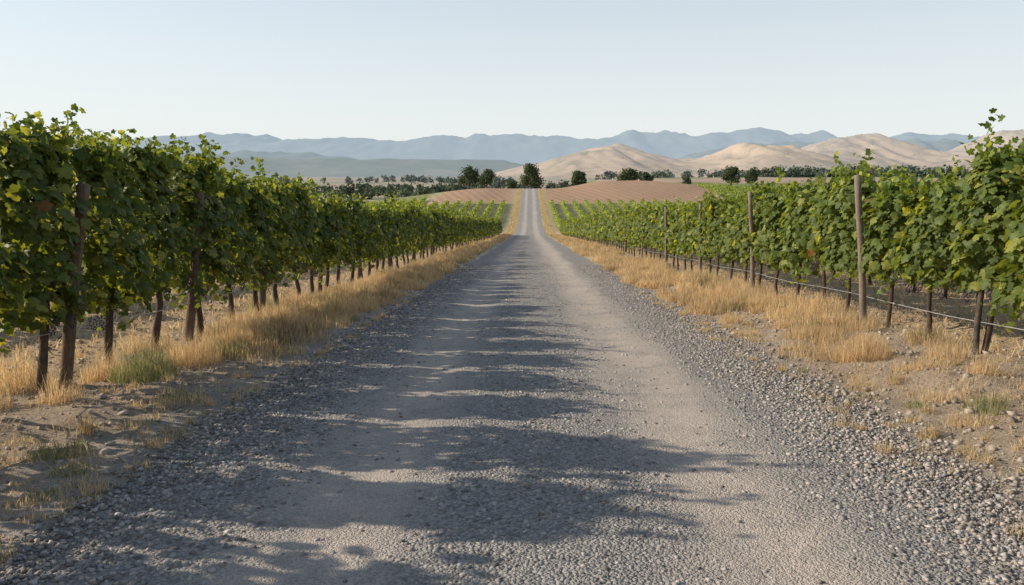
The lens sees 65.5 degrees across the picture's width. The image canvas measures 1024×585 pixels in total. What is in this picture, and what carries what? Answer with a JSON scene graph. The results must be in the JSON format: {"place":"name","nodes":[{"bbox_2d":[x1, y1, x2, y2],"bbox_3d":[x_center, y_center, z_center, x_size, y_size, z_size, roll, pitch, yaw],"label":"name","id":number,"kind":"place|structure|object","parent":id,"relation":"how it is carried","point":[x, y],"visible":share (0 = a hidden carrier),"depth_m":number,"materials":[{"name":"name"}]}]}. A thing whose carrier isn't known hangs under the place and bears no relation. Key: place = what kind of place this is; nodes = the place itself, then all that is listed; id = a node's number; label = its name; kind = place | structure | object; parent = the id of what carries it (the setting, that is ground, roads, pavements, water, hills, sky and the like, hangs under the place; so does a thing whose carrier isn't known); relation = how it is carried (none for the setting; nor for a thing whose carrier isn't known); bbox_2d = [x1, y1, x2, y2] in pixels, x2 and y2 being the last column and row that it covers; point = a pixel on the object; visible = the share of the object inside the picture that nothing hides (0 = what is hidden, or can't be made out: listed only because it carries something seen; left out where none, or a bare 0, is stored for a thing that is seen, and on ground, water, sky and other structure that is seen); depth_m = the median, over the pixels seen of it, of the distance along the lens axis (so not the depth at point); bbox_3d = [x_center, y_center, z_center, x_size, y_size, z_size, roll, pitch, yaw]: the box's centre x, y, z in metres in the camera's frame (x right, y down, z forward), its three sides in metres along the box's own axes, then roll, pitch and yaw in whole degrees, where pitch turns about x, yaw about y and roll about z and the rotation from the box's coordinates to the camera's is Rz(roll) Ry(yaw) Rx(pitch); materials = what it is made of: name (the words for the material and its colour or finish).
{"place":"outdoors","nodes":[
{"label":"outdoors","id":0,"kind":"place"},
{"bbox_2d":[5,152,522,176],"bbox_3d":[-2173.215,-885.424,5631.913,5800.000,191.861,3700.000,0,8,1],"label":"wooded hills","id":1,"kind":"structure","parent":0,"point":[335,167],"depth_m":4612.56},
{"bbox_2d":[0,189,1023,584],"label":"gravel road","id":2,"kind":"structure","parent":0,"point":[814,545],"depth_m":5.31,"materials":[{"name":"grey gravel"}]},
{"bbox_2d":[0,176,1023,570],"bbox_3d":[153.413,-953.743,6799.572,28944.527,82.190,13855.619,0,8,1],"label":"ground","id":3,"kind":"structure","parent":0,"point":[594,190],"depth_m":9.03,"materials":[{"name":"beige soil"}]},
{"bbox_2d":[59,183,90,387],"bbox_3d":[-4.597,0.024,8.357,0.484,2.321,0.138,-1,8,-8],"label":"trellis post","id":4,"kind":"object","parent":3,"relation":"on","point":[69,335],"visible":0.6,"depth_m":8.34,"materials":[{"name":"wood"}]},
{"bbox_2d":[0,218,329,285],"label":"grapevine row","id":5,"kind":"object","parent":3,"relation":"on","point":[82,268],"depth_m":16.13,"materials":[{"name":"green plant"}]},
{"bbox_2d":[184,192,203,340],"bbox_3d":[-4.597,-0.287,11.490,0.407,2.320,0.138,-1,8,-8],"label":"trellis post","id":6,"kind":"object","parent":3,"relation":"on","point":[191,312],"visible":0.66,"depth_m":11.46,"materials":[{"name":"wood"}]},
{"bbox_2d":[0,103,501,392],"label":"grapevine row","id":7,"kind":"object","parent":3,"relation":"on","point":[283,237],"visible":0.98,"depth_m":10.23,"materials":[{"name":"green plant"}]},
{"bbox_2d":[259,217,266,308],"bbox_3d":[-4.585,-0.529,14.697,0.254,2.315,0.137,-3,8,-18],"label":"trellis post","id":8,"kind":"object","parent":3,"relation":"on","point":[262,296],"visible":0.12,"depth_m":14.71,"materials":[{"name":"wood"}]},
{"bbox_2d":[117,196,505,223],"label":"hillside vineyard","id":9,"kind":"object","parent":3,"relation":"on","point":[464,208],"visible":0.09,"depth_m":223.18,"materials":[{"name":"green plant"}]},
{"bbox_2d":[318,206,322,291],"bbox_3d":[-4.520,-0.930,18.771,0.205,2.214,0.116,-2,8,-16],"label":"trellis post","id":10,"kind":"object","parent":3,"relation":"on","point":[320,284],"visible":0.22,"depth_m":18.81,"materials":[{"name":"brown wood"}]},
{"bbox_2d":[248,181,464,199],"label":"distant trees","id":11,"kind":"object","parent":3,"relation":"on","point":[368,190],"visible":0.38,"depth_m":701.29,"materials":[{"name":"green plant"}]},
{"bbox_2d":[357,259,360,279],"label":"trellis post","id":12,"kind":"object","parent":3,"relation":"on","point":[358,272],"visible":0.17,"depth_m":23.21,"materials":[{"name":"brown wood"}]},
{"bbox_2d":[249,174,513,183],"bbox_3d":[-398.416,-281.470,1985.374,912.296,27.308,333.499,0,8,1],"label":"distant trees","id":13,"kind":"object","parent":3,"relation":"on","point":[413,178],"visible":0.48,"depth_m":1987.07,"materials":[{"name":"green plant"}]},
{"bbox_2d":[388,255,390,269],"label":"trellis post","id":14,"kind":"object","parent":3,"relation":"on","point":[389,262],"visible":0.12,"depth_m":28.19,"materials":[{"name":"wood"}]},
{"bbox_2d":[276,179,509,193],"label":"distant trees","id":15,"kind":"object","parent":3,"relation":"on","point":[502,183],"visible":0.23,"depth_m":1155.30,"materials":[{"name":"green plant"}]},
{"bbox_2d":[456,165,479,188],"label":"oak tree","id":16,"kind":"object","parent":3,"relation":"on","point":[470,178],"visible":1,"depth_m":317.72,"materials":[{"name":"green plant"}]},
{"bbox_2d":[477,168,496,187],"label":"oak tree","id":17,"kind":"object","parent":3,"relation":"on","point":[487,175],"visible":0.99,"depth_m":330.17,"materials":[{"name":"green plant"}]},
{"bbox_2d":[0,188,1023,563],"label":"dry grass","id":18,"kind":"structure","parent":3,"relation":"on","point":[308,316],"depth_m":11.82,"materials":[{"name":"beige plant"}]},
{"bbox_2d":[0,276,1023,542],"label":"soil clods","id":19,"kind":"object","parent":3,"relation":"on","point":[232,390],"visible":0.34,"depth_m":8.06,"materials":[{"name":"soil"}]},
{"bbox_2d":[0,288,1023,544],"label":"green weeds","id":20,"kind":"object","parent":3,"relation":"on","point":[150,368],"visible":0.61,"depth_m":7.64,"materials":[{"name":"green plant"}]},
{"bbox_2d":[506,179,518,188],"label":"oak tree","id":21,"kind":"object","parent":3,"relation":"on","point":[512,184],"visible":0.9,"depth_m":552.94,"materials":[{"name":"green plant"}]},
{"bbox_2d":[45,250,997,335],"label":"grape bunches","id":22,"kind":"object","parent":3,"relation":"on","point":[315,274],"visible":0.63,"depth_m":10.74,"materials":[{"name":"purple food"}]},
{"bbox_2d":[519,162,545,188],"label":"oak tree","id":23,"kind":"object","parent":3,"relation":"on","point":[531,173],"visible":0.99,"depth_m":388.92,"materials":[{"name":"green plant"}]},
{"bbox_2d":[471,169,673,188],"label":"distant trees","id":24,"kind":"object","parent":3,"relation":"on","point":[563,184],"visible":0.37,"depth_m":914.42,"materials":[{"name":"green plant"}]},
{"bbox_2d":[570,170,586,185],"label":"oak tree","id":25,"kind":"object","parent":3,"relation":"on","point":[578,177],"visible":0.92,"depth_m":462.99,"materials":[{"name":"green plant"}]},
{"bbox_2d":[615,168,641,180],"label":"oak tree","id":26,"kind":"object","parent":3,"relation":"on","point":[628,174],"visible":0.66,"depth_m":488.79,"materials":[{"name":"green plant"}]},
{"bbox_2d":[641,211,642,254],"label":"trellis post","id":27,"kind":"object","parent":3,"relation":"on","point":[642,237],"visible":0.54,"depth_m":36.37,"materials":[{"name":"wood"}]},
{"bbox_2d":[639,171,653,180],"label":"oak tree","id":28,"kind":"object","parent":3,"relation":"on","point":[646,176],"visible":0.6,"depth_m":503.77,"materials":[{"name":"green plant"}]},
{"bbox_2d":[664,207,667,261],"bbox_3d":[5.769,-2.011,29.867,0.181,2.381,0.111,-2,8,-14],"label":"trellis post","id":29,"kind":"object","parent":3,"relation":"on","point":[666,239],"visible":0.69,"depth_m":29.80,"materials":[{"name":"grey wood"}]},
{"bbox_2d":[595,168,777,179],"bbox_3d":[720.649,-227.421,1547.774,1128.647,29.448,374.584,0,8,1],"label":"distant trees","id":30,"kind":"object","parent":3,"relation":"on","point":[611,175],"visible":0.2,"depth_m":1512.70,"materials":[{"name":"green plant"}]},
{"bbox_2d":[682,176,691,183],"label":"oak tree","id":31,"kind":"object","parent":3,"relation":"on","point":[687,180],"visible":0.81,"depth_m":510.54,"materials":[{"name":"green plant"}]},
{"bbox_2d":[698,203,702,272],"bbox_3d":[5.646,-1.476,23.887,0.165,2.380,0.115,-2,8,-14],"label":"trellis post","id":32,"kind":"object","parent":3,"relation":"on","point":[700,229],"visible":0.48,"depth_m":23.83,"materials":[{"name":"wood"}]},
{"bbox_2d":[721,165,740,185],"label":"oak tree","id":33,"kind":"object","parent":3,"relation":"on","point":[730,173],"visible":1,"depth_m":549.10,"materials":[{"name":"green plant"}]},
{"bbox_2d":[744,168,757,185],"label":"oak tree","id":34,"kind":"object","parent":3,"relation":"on","point":[752,174],"visible":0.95,"depth_m":563.08,"materials":[{"name":"green plant"}]},
{"bbox_2d":[748,191,754,288],"bbox_3d":[5.472,-1.059,18.194,0.265,2.481,0.110,-1,8,-10],"label":"trellis post","id":35,"kind":"object","parent":3,"relation":"on","point":[752,265],"visible":0.81,"depth_m":18.14,"materials":[{"name":"grey wood"}]},
{"bbox_2d":[549,182,1018,229],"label":"hillside vineyard","id":36,"kind":"object","parent":3,"relation":"on","point":[737,190],"visible":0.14,"depth_m":226.89,"materials":[{"name":"green plant"}]},
{"bbox_2d":[559,108,1023,353],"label":"grapevine row","id":37,"kind":"object","parent":3,"relation":"on","point":[936,227],"visible":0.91,"depth_m":11.90,"materials":[{"name":"green plant"}]},
{"bbox_2d":[694,186,1022,310],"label":"grapevine row","id":38,"kind":"object","parent":3,"relation":"on","point":[914,289],"depth_m":18.39,"materials":[{"name":"green plant"}]},
{"bbox_2d":[854,175,866,327],"bbox_3d":[5.300,-0.538,12.111,0.341,2.483,0.112,-1,8,-6],"label":"trellis post","id":39,"kind":"object","parent":3,"relation":"on","point":[860,243],"visible":0.88,"depth_m":12.05,"materials":[{"name":"wood"}]},
{"bbox_2d":[751,163,974,177],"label":"distant trees","id":40,"kind":"object","parent":3,"relation":"on","point":[795,172],"visible":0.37,"depth_m":988.03,"materials":[{"name":"green plant"}]},
{"bbox_2d":[973,263,985,354],"bbox_3d":[5.486,0.205,9.344,0.086,1.357,0.072,0,8,1],"label":"vine trunk","id":41,"kind":"object","parent":3,"relation":"on","point":[978,317],"visible":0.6,"depth_m":9.34,"materials":[{"name":"brown wood"}]},
{"bbox_2d":[0,0,1023,140],"label":"sky","id":42,"kind":"structure","parent":0,"point":[395,70],"materials":[{"name":"blue"}]},
{"bbox_2d":[51,127,979,164],"bbox_3d":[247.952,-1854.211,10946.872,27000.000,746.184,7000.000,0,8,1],"label":"mountain range","id":43,"kind":"structure","parent":0,"point":[523,149],"depth_m":9620.33,"materials":[{"name":"blue stone"}]},
{"bbox_2d":[216,138,964,159],"bbox_3d":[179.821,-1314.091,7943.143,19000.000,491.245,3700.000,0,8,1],"label":"mountain foothills","id":44,"kind":"structure","parent":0,"point":[943,145],"depth_m":7590.52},
{"bbox_2d":[494,129,1023,178],"bbox_3d":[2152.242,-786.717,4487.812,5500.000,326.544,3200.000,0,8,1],"label":"golden hills","id":45,"kind":"structure","parent":0,"point":[618,157],"depth_m":3916.58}
]}

